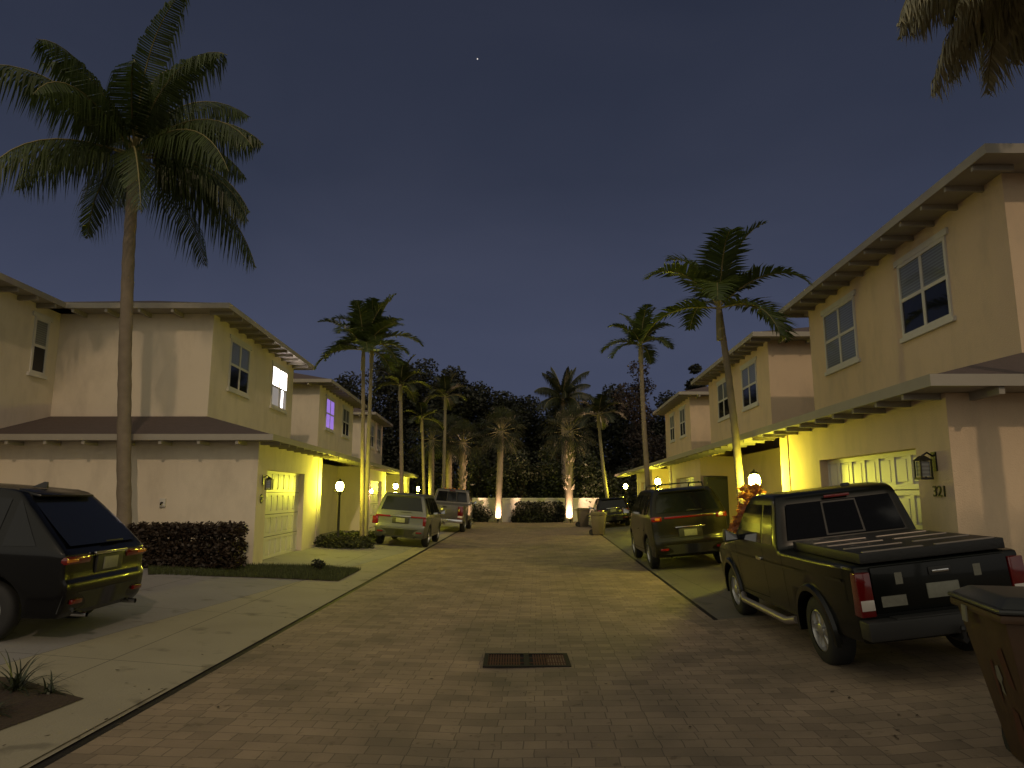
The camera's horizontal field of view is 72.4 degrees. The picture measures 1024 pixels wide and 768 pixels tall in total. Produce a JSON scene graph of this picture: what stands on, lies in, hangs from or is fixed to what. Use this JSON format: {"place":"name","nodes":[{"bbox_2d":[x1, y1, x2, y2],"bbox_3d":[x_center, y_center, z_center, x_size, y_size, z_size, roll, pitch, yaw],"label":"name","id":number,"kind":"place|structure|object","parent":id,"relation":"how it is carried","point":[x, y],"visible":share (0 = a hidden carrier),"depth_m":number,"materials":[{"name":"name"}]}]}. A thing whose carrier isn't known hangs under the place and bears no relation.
{"place":"outdoors","nodes":[
{"label":"outdoors","id":0,"kind":"place"},
{"bbox_2d":[0,523,459,664],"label":"driveway","id":1,"kind":"structure","parent":0,"point":[160,596],"depth_m":11.60,"materials":[{"name":"concrete"}]},
{"bbox_2d":[0,482,145,639],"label":"parked suv","id":2,"kind":"object","parent":1,"relation":"on","point":[70,553],"visible":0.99,"depth_m":8.43,"materials":[{"name":"black paint"}]},
{"bbox_2d":[334,479,344,540],"bbox_3d":[-5.720,4.235,23.122,0.390,2.223,0.390,0,-9,0],"label":"lamp post","id":3,"kind":"object","parent":1,"relation":"on","point":[339,485],"visible":0.83,"depth_m":23.14,"materials":[{"name":"black metal"}]},
{"bbox_2d":[392,482,398,491],"bbox_3d":[-6.350,6.478,38.055,0.390,2.336,0.390,0,-9,0],"label":"lamp post","id":4,"kind":"object","parent":1,"relation":"on","point":[395,487],"visible":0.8,"depth_m":38.10,"materials":[{"name":"white glass"}]},
{"bbox_2d":[0,521,472,767],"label":"apron","id":5,"kind":"object","parent":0,"point":[168,652],"visible":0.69,"depth_m":8.32,"materials":[{"name":"concrete"}]},
{"bbox_2d":[0,677,83,729],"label":"soil bed","id":6,"kind":"object","parent":5,"relation":"on","point":[34,705],"visible":0.82,"depth_m":6.12,"materials":[{"name":"brown soil"}]},
{"bbox_2d":[0,698,22,717],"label":"strappy plant","id":7,"kind":"object","parent":6,"relation":"on","point":[7,709],"visible":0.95,"depth_m":5.80,"materials":[{"name":"green plant"}]},
{"bbox_2d":[0,649,74,696],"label":"strappy plant","id":8,"kind":"object","parent":6,"relation":"on","point":[18,682],"visible":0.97,"depth_m":6.47,"materials":[{"name":"green plant"}]},
{"bbox_2d":[26,671,72,695],"bbox_3d":[-4.289,2.788,6.427,0.522,0.248,0.383,-8,-12,40],"label":"strappy plant","id":9,"kind":"object","parent":6,"relation":"on","point":[49,689],"visible":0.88,"depth_m":6.42,"materials":[{"name":"green plant"}]},
{"bbox_2d":[0,685,166,767],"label":"curb","id":10,"kind":"structure","parent":5,"relation":"on","point":[24,751],"depth_m":5.61,"materials":[{"name":"concrete"}]},
{"bbox_2d":[372,491,445,546],"bbox_3d":[-3.863,5.085,26.786,2.406,1.935,4.834,4,-9,2],"label":"parked suv","id":11,"kind":"object","parent":5,"relation":"on","point":[407,515],"visible":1,"depth_m":24.69,"materials":[{"name":"silver metal"}]},
{"bbox_2d":[148,562,360,580],"bbox_3d":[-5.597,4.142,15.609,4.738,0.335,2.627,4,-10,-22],"label":"grass","id":12,"kind":"structure","parent":0,"point":[329,572],"depth_m":15.26,"materials":[{"name":"green plant"}]},
{"bbox_2d":[127,520,248,570],"bbox_3d":[-7.296,3.620,15.673,2.649,1.127,0.879,0,-9,0],"label":"hedge","id":13,"kind":"object","parent":12,"relation":"on","point":[178,548],"visible":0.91,"depth_m":15.43,"materials":[{"name":"green plant"}]},
{"bbox_2d":[311,559,325,569],"bbox_3d":[-4.546,4.284,16.474,0.403,0.339,0.298,-8,-12,41],"label":"shrub","id":14,"kind":"object","parent":12,"relation":"on","point":[318,564],"visible":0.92,"depth_m":16.44,"materials":[{"name":"green plant"}]},
{"bbox_2d":[142,526,374,577],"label":"driveway","id":15,"kind":"structure","parent":0,"point":[145,572],"depth_m":15.29,"materials":[{"name":"concrete"}]},
{"bbox_2d":[5,532,717,767],"bbox_3d":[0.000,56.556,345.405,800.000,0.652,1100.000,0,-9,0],"label":"ground","id":16,"kind":"structure","parent":0,"point":[220,662],"depth_m":8.20,"materials":[{"name":"grey concrete"}]},
{"bbox_2d":[0,0,262,526],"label":"palm tree","id":17,"kind":"object","parent":16,"relation":"on","point":[178,150],"visible":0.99,"depth_m":16.48,"materials":[{"name":"green plant"}]},
{"bbox_2d":[0,273,376,564],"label":"townhouse","id":18,"kind":"structure","parent":16,"relation":"on","point":[211,398],"depth_m":18.97,"materials":[{"name":"beige paint"}]},
{"bbox_2d":[26,311,53,379],"bbox_3d":[-12.609,-1.019,18.701,0.080,1.710,0.823,0,-9,-2],"label":"window","id":19,"kind":"structure","parent":18,"relation":"in","point":[39,348],"depth_m":18.69,"materials":[{"name":"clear glass"}]},
{"bbox_2d":[159,498,165,506],"bbox_3d":[-8.350,2.829,16.688,0.140,0.200,0.149,0,-9,0],"label":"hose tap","id":20,"kind":"object","parent":18,"relation":"attached to","point":[162,502],"visible":1,"depth_m":16.71,"materials":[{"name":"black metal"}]},
{"bbox_2d":[226,334,251,398],"bbox_3d":[-8.414,-0.501,21.646,0.080,1.710,1.903,0,-9,-2],"label":"window","id":21,"kind":"structure","parent":18,"relation":"in","point":[240,351],"depth_m":21.58,"materials":[{"name":"clear glass"}]},
{"bbox_2d":[262,475,273,489],"bbox_3d":[-6.021,2.424,17.253,0.254,0.362,0.180,0,-9,0],"label":"wall lantern","id":22,"kind":"object","parent":18,"relation":"attached to","point":[268,482],"depth_m":17.20,"materials":[{"name":"black metal"}]},
{"bbox_2d":[269,360,288,413],"bbox_3d":[-8.560,0.153,25.769,0.080,1.710,2.054,0,-9,-2],"label":"window","id":23,"kind":"structure","parent":18,"relation":"in","point":[279,380],"depth_m":25.68,"materials":[{"name":"beige glass"}]},
{"bbox_2d":[263,470,299,559],"bbox_3d":[-6.411,3.561,19.255,0.084,2.282,3.655,0,-9,-2],"label":"garage door","id":24,"kind":"structure","parent":18,"relation":"in","point":[281,507],"depth_m":19.36,"materials":[{"name":"paint"}]},
{"bbox_2d":[313,530,375,548],"bbox_3d":[-5.533,5.439,24.343,1.986,0.656,4.670,0,-9,0],"label":"groundcover","id":25,"kind":"object","parent":16,"relation":"on","point":[352,539],"visible":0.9,"depth_m":22.75,"materials":[{"name":"green plant"}]},
{"bbox_2d":[290,373,407,530],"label":"townhouse","id":26,"kind":"structure","parent":16,"relation":"on","point":[322,413],"depth_m":32.09,"materials":[{"name":"beige paint"}]},
{"bbox_2d":[324,394,335,433],"bbox_3d":[-8.854,1.472,34.090,0.080,1.710,2.003,0,-9,-2],"label":"window","id":27,"kind":"structure","parent":26,"relation":"in","point":[330,402],"depth_m":33.99,"materials":[{"name":"purple glass"}]},
{"bbox_2d":[341,404,349,438],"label":"window","id":28,"kind":"structure","parent":26,"relation":"in","point":[346,411],"depth_m":37.81,"materials":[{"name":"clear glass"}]},
{"bbox_2d":[369,481,378,527],"bbox_3d":[-6.965,5.971,34.895,0.084,2.282,3.605,0,-9,-2],"label":"garage door","id":29,"kind":"structure","parent":26,"relation":"in","point":[374,498],"depth_m":35.29,"materials":[{"name":"paint"}]},
{"bbox_2d":[333,371,383,413],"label":"tree","id":30,"kind":"object","parent":16,"relation":"on","point":[347,385],"visible":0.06,"depth_m":62.20,"materials":[{"name":"green plant"}]},
{"bbox_2d":[312,300,409,536],"bbox_3d":[-5.357,1.374,24.608,3.348,8.821,3.517,0,-9,0],"label":"palm tree","id":31,"kind":"object","parent":16,"relation":"on","point":[356,330],"visible":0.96,"depth_m":24.71,"materials":[{"name":"green plant"}]},
{"bbox_2d":[323,293,423,537],"bbox_3d":[-5.059,1.217,25.465,3.626,9.387,3.339,0,-9,0],"label":"palm tree","id":32,"kind":"object","parent":16,"relation":"on","point":[371,303],"visible":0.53,"depth_m":25.41,"materials":[{"name":"green plant"}]},
{"bbox_2d":[351,408,418,492],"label":"townhouse","id":33,"kind":"structure","parent":16,"relation":"on","point":[379,422],"depth_m":44.97,"materials":[{"name":"beige paint"}]},
{"bbox_2d":[371,422,374,448],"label":"window","id":34,"kind":"structure","parent":33,"relation":"in","point":[372,424],"depth_m":46.71,"materials":[{"name":"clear glass"}]},
{"bbox_2d":[376,426,380,451],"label":"window","id":35,"kind":"structure","parent":33,"relation":"in","point":[378,428],"depth_m":49.24,"materials":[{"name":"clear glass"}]},
{"bbox_2d":[365,357,423,491],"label":"tree","id":36,"kind":"object","parent":16,"relation":"on","point":[389,441],"visible":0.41,"depth_m":62.01,"materials":[{"name":"green plant"}]},
{"bbox_2d":[373,354,432,492],"bbox_3d":[-5.608,2.920,35.233,3.151,9.032,2.927,0,-9,0],"label":"palm tree","id":37,"kind":"object","parent":16,"relation":"on","point":[402,375],"visible":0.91,"depth_m":35.37,"materials":[{"name":"green plant"}]},
{"bbox_2d":[384,358,443,493],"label":"tree","id":38,"kind":"object","parent":16,"relation":"on","point":[425,378],"visible":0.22,"depth_m":64.64,"materials":[{"name":"green plant"}]},
{"bbox_2d":[403,394,443,493],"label":"palm tree","id":39,"kind":"object","parent":16,"relation":"on","point":[423,411],"visible":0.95,"depth_m":40.91,"materials":[{"name":"green plant"}]},
{"bbox_2d":[403,415,458,496],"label":"palm tree","id":40,"kind":"object","parent":16,"relation":"on","point":[431,449],"visible":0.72,"depth_m":47.57,"materials":[{"name":"green plant"}]},
{"bbox_2d":[405,365,486,493],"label":"tree","id":41,"kind":"object","parent":16,"relation":"on","point":[459,410],"visible":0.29,"depth_m":59.99,"materials":[{"name":"green plant"}]},
{"bbox_2d":[423,372,468,524],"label":"palm tree","id":42,"kind":"object","parent":16,"relation":"on","point":[446,388],"visible":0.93,"depth_m":43.13,"materials":[{"name":"green plant"}]},
{"bbox_2d":[409,466,486,496],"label":"tree","id":43,"kind":"object","parent":16,"relation":"on","point":[438,480],"visible":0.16,"depth_m":52.92,"materials":[{"name":"green plant"}]},
{"bbox_2d":[425,414,473,488],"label":"palm tree","id":44,"kind":"object","parent":16,"relation":"on","point":[450,419],"visible":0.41,"depth_m":49.49,"materials":[{"name":"green plant"}]},
{"bbox_2d":[435,418,486,489],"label":"palm tree","id":45,"kind":"object","parent":16,"relation":"on","point":[461,451],"visible":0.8,"depth_m":48.55,"materials":[{"name":"green plant"}]},
{"bbox_2d":[458,381,501,477],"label":"tree","id":46,"kind":"object","parent":16,"relation":"on","point":[474,417],"visible":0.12,"depth_m":62.81,"materials":[{"name":"green plant"}]},
{"bbox_2d":[472,503,492,521],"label":"shrub","id":47,"kind":"object","parent":16,"relation":"on","point":[482,513],"visible":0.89,"depth_m":48.76,"materials":[{"name":"green plant"}]},
{"bbox_2d":[453,452,516,497],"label":"tree","id":48,"kind":"object","parent":16,"relation":"on","point":[484,477],"visible":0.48,"depth_m":52.55,"materials":[{"name":"green plant"}]},
{"bbox_2d":[474,406,526,522],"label":"palm tree","id":49,"kind":"object","parent":16,"relation":"on","point":[499,437],"visible":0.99,"depth_m":48.70,"materials":[{"name":"green plant"}]},
{"bbox_2d":[466,390,536,496],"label":"tree","id":50,"kind":"object","parent":16,"relation":"on","point":[505,402],"visible":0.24,"depth_m":61.82,"materials":[{"name":"green plant"}]},
{"bbox_2d":[492,448,551,497],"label":"tree","id":51,"kind":"object","parent":16,"relation":"on","point":[519,472],"visible":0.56,"depth_m":52.62,"materials":[{"name":"green plant"}]},
{"bbox_2d":[513,395,547,497],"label":"tree","id":52,"kind":"object","parent":16,"relation":"on","point":[532,427],"visible":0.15,"depth_m":64.86,"materials":[{"name":"green plant"}]},
{"bbox_2d":[472,498,598,521],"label":"garden wall","id":53,"kind":"structure","parent":16,"relation":"on","point":[508,505],"depth_m":50.18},
{"bbox_2d":[514,500,563,522],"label":"hedge","id":54,"kind":"object","parent":16,"relation":"on","point":[552,513],"visible":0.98,"depth_m":49.23,"materials":[{"name":"green plant"}]},
{"bbox_2d":[529,446,564,497],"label":"tree","id":55,"kind":"object","parent":16,"relation":"on","point":[549,483],"visible":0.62,"depth_m":52.67,"materials":[{"name":"green plant"}]},
{"bbox_2d":[529,404,581,496],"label":"tree","id":56,"kind":"object","parent":16,"relation":"on","point":[538,439],"visible":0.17,"depth_m":62.50,"materials":[{"name":"green plant"}]},
{"bbox_2d":[534,366,590,494],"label":"palm tree","id":57,"kind":"object","parent":16,"relation":"on","point":[558,394],"visible":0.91,"depth_m":58.09,"materials":[{"name":"green plant"}]},
{"bbox_2d":[539,403,597,522],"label":"palm tree","id":58,"kind":"object","parent":16,"relation":"on","point":[569,441],"visible":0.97,"depth_m":48.47,"materials":[{"name":"green plant"}]},
{"bbox_2d":[569,398,606,483],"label":"tree","id":59,"kind":"object","parent":16,"relation":"on","point":[583,405],"visible":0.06,"depth_m":63.94,"materials":[{"name":"green plant"}]},
{"bbox_2d":[573,451,619,517],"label":"tree","id":60,"kind":"object","parent":16,"relation":"on","point":[591,478],"visible":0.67,"depth_m":51.44,"materials":[{"name":"green plant"}]},
{"bbox_2d":[573,387,626,523],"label":"palm tree","id":61,"kind":"object","parent":16,"relation":"on","point":[599,406],"visible":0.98,"depth_m":43.90,"materials":[{"name":"green plant"}]},
{"bbox_2d":[581,383,650,482],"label":"tree","id":62,"kind":"object","parent":16,"relation":"on","point":[612,437],"visible":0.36,"depth_m":60.72,"materials":[{"name":"green plant"}]},
{"bbox_2d":[599,466,636,510],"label":"tree","id":63,"kind":"object","parent":16,"relation":"on","point":[631,492],"visible":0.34,"depth_m":52.21,"materials":[{"name":"green plant"}]},
{"bbox_2d":[599,304,674,489],"bbox_3d":[5.412,1.606,29.198,3.431,9.806,3.317,0,-9,0],"label":"palm tree","id":64,"kind":"object","parent":16,"relation":"on","point":[639,322],"visible":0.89,"depth_m":29.29,"materials":[{"name":"green plant"}]},
{"bbox_2d":[612,360,665,481],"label":"tree","id":65,"kind":"object","parent":16,"relation":"on","point":[654,451],"visible":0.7,"depth_m":56.49,"materials":[{"name":"green plant"}]},
{"bbox_2d":[633,390,675,468],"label":"tree","id":66,"kind":"object","parent":16,"relation":"on","point":[659,428],"visible":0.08,"depth_m":63.54,"materials":[{"name":"green plant"}]},
{"bbox_2d":[615,386,711,496],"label":"townhouse","id":67,"kind":"structure","parent":16,"relation":"on","point":[686,413],"depth_m":36.35,"materials":[{"name":"paint"}]},
{"bbox_2d":[669,412,674,442],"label":"window","id":68,"kind":"structure","parent":67,"relation":"in","point":[672,425],"depth_m":40.93,"materials":[{"name":"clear glass"}]},
{"bbox_2d":[679,404,685,438],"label":"window","id":69,"kind":"structure","parent":67,"relation":"in","point":[682,409],"depth_m":37.75,"materials":[{"name":"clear glass"}]},
{"bbox_2d":[684,363,706,389],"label":"tree","id":70,"kind":"object","parent":16,"relation":"on","point":[696,368],"visible":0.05,"depth_m":62.43,"materials":[{"name":"green plant"}]},
{"bbox_2d":[637,220,812,508],"bbox_3d":[4.945,0.260,16.114,4.032,8.335,4.126,0,-9,0],"label":"palm tree","id":71,"kind":"object","parent":16,"relation":"on","point":[720,287],"visible":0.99,"depth_m":16.10,"materials":[{"name":"green plant"}]},
{"bbox_2d":[641,327,814,522],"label":"townhouse","id":72,"kind":"structure","parent":16,"relation":"on","point":[772,376],"depth_m":23.50,"materials":[{"name":"paint"}]},
{"bbox_2d":[680,477,693,486],"bbox_3d":[6.648,4.629,26.047,0.084,2.270,3.510,0,-9,3],"label":"garage door","id":73,"kind":"structure","parent":72,"relation":"in","point":[691,479],"depth_m":26.58,"materials":[{"name":"paint"}]},
{"bbox_2d":[716,377,729,422],"bbox_3d":[8.705,0.634,28.806,0.080,1.710,2.107,0,-9,3],"label":"window","id":74,"kind":"structure","parent":72,"relation":"in","point":[723,409],"depth_m":29.00,"materials":[{"name":"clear glass"}]},
{"bbox_2d":[740,356,758,411],"bbox_3d":[8.498,0.043,25.078,0.080,1.710,2.057,0,-9,3],"label":"window","id":75,"kind":"structure","parent":72,"relation":"in","point":[749,385],"depth_m":25.01,"materials":[{"name":"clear glass"}]},
{"bbox_2d":[724,481,770,541],"bbox_3d":[4.707,3.066,13.544,1.309,2.362,1.298,0,-9,0],"label":"croton bush","id":76,"kind":"object","parent":16,"relation":"on","point":[750,491],"visible":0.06,"depth_m":13.64,"materials":[{"name":"orange plant"}]},
{"bbox_2d":[684,143,1023,563],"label":"townhouse","id":77,"kind":"structure","parent":16,"relation":"on","point":[913,311],"depth_m":11.65,"materials":[{"name":"paint"}]},
{"bbox_2d":[820,289,860,375],"bbox_3d":[8.060,-1.202,17.226,0.080,1.710,2.057,0,-9,3],"label":"window","id":78,"kind":"structure","parent":77,"relation":"in","point":[839,319],"depth_m":17.13,"materials":[{"name":"clear glass"}]},
{"bbox_2d":[827,449,922,529],"bbox_3d":[5.818,2.269,11.142,0.084,2.282,3.490,0,-9,3],"label":"garage door","id":79,"kind":"structure","parent":77,"relation":"in","point":[894,469],"depth_m":10.67,"materials":[{"name":"paint"}]},
{"bbox_2d":[893,227,956,343],"bbox_3d":[7.846,-1.813,13.374,0.080,1.710,1.956,0,-9,3],"label":"window","id":80,"kind":"structure","parent":77,"relation":"in","point":[923,277],"depth_m":13.28,"materials":[{"name":"clear glass"}]},
{"bbox_2d":[913,452,937,479],"bbox_3d":[5.382,1.061,9.106,0.254,0.362,0.180,0,-9,0],"label":"wall lantern","id":81,"kind":"object","parent":77,"relation":"attached to","point":[923,465],"depth_m":9.05,"materials":[{"name":"black metal"}]},
{"bbox_2d":[932,486,945,496],"bbox_3d":[5.482,1.377,8.989,0.016,0.140,0.247,0,-9,0],"label":"house number","id":82,"kind":"object","parent":77,"relation":"attached to","point":[940,490],"visible":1,"depth_m":8.96,"materials":[{"name":"black metal"}]},
{"bbox_2d":[896,0,1023,102],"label":"palm tree","id":83,"kind":"object","parent":16,"relation":"on","point":[995,28],"visible":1,"depth_m":9.24,"materials":[{"name":"green plant"}]},
{"bbox_2d":[45,521,908,767],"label":"road","id":84,"kind":"structure","parent":0,"point":[668,672],"depth_m":6.96,"materials":[{"name":"brick"}]},
{"bbox_2d":[32,522,474,767],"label":"gutter","id":85,"kind":"object","parent":84,"relation":"on","point":[71,748],"visible":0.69,"depth_m":6.85,"materials":[{"name":"black concrete"}]},
{"bbox_2d":[434,488,476,531],"bbox_3d":[-3.277,6.666,37.394,2.496,2.185,5.947,4,-9,2],"label":"pickup truck","id":86,"kind":"object","parent":84,"relation":"on","point":[456,504],"visible":0.65,"depth_m":37.55,"materials":[{"name":"grey paint"}]},
{"bbox_2d":[511,508,522,522],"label":"shrub","id":87,"kind":"object","parent":84,"relation":"on","point":[513,515],"visible":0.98,"depth_m":49.17,"materials":[{"name":"green plant"}]},
{"bbox_2d":[483,653,570,667],"bbox_3d":[0.170,3.254,8.212,1.000,0.048,0.660,0,-9,0],"label":"drain grate","id":88,"kind":"object","parent":84,"relation":"on","point":[515,660],"visible":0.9,"depth_m":8.18,"materials":[{"name":"black metal"}]},
{"bbox_2d":[562,506,564,521],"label":"shrub","id":89,"kind":"object","parent":84,"relation":"on","point":[563,515],"visible":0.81,"depth_m":49.43,"materials":[{"name":"green plant"}]},
{"bbox_2d":[574,508,590,526],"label":"trash bin","id":90,"kind":"object","parent":84,"relation":"on","point":[583,516],"visible":1,"depth_m":41.53,"materials":[{"name":"beige plastic"}]},
{"bbox_2d":[588,512,606,534],"bbox_3d":[4.030,6.570,32.991,0.853,1.080,0.650,-2,-9,15],"label":"trash bin","id":91,"kind":"object","parent":84,"relation":"on","point":[598,520],"visible":1,"depth_m":32.75,"materials":[{"name":"beige plastic"}]},
{"bbox_2d":[588,525,716,619],"bbox_3d":[4.110,6.780,30.819,0.080,0.017,41.055,0,-9,3],"label":"gutter","id":92,"kind":"object","parent":84,"relation":"on","point":[695,604],"visible":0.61,"depth_m":14.29,"materials":[{"name":"black metal"}]},
{"bbox_2d":[0,0,1023,495],"label":"sky","id":93,"kind":"structure","parent":0,"point":[518,199],"materials":[{"name":"blue"}]},
{"bbox_2d":[588,518,789,619],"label":"driveway","id":94,"kind":"structure","parent":0,"point":[699,580],"depth_m":15.62,"materials":[{"name":"concrete"}]},
{"bbox_2d":[589,497,629,525],"bbox_3d":[5.671,7.344,40.502,2.323,1.695,4.584,-6,-9,2],"label":"sedan","id":95,"kind":"object","parent":94,"relation":"on","point":[612,507],"visible":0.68,"depth_m":38.53,"materials":[{"name":"black paint"}]},
{"bbox_2d":[624,482,627,502],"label":"lamp post","id":96,"kind":"object","parent":94,"relation":"on","point":[625,486],"visible":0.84,"depth_m":43.05,"materials":[{"name":"black metal"}]},
{"bbox_2d":[655,476,660,488],"bbox_3d":[6.500,5.327,31.049,0.390,2.496,0.390,0,-9,0],"label":"lamp post","id":97,"kind":"object","parent":94,"relation":"on","point":[657,480],"visible":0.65,"depth_m":31.12,"materials":[{"name":"white glass"}]},
{"bbox_2d":[623,481,726,568],"bbox_3d":[4.454,3.820,19.444,2.464,2.100,4.934,-5,-9,2],"label":"parked suv","id":98,"kind":"object","parent":94,"relation":"on","point":[688,520],"visible":0.93,"depth_m":17.27,"materials":[{"name":"brown metal"}]},
{"bbox_2d":[746,469,763,489],"bbox_3d":[5.320,2.979,15.221,0.390,2.256,0.390,0,-9,0],"label":"lamp post","id":99,"kind":"object","parent":94,"relation":"on","point":[753,476],"visible":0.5,"depth_m":15.29,"materials":[{"name":"white glass"}]},
{"bbox_2d":[703,476,729,527],"bbox_3d":[6.450,4.012,22.023,0.660,2.200,0.480,0,-9,0],"label":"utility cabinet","id":100,"kind":"object","parent":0,"point":[718,485],"visible":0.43,"depth_m":21.93,"materials":[{"name":"metal"}]},
{"bbox_2d":[714,613,1023,767],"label":"driveway","id":101,"kind":"structure","parent":0,"point":[938,686],"depth_m":6.51,"materials":[{"name":"brick"}]},
{"bbox_2d":[720,482,1023,665],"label":"parked pickup","id":102,"kind":"object","parent":101,"relation":"on","point":[838,571],"visible":0.91,"depth_m":7.56,"materials":[{"name":"black paint"}]},
{"bbox_2d":[947,585,1023,762],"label":"trash bin","id":103,"kind":"object","parent":101,"relation":"on","point":[993,618],"visible":0.99,"depth_m":4.73,"materials":[{"name":"brown plastic"}]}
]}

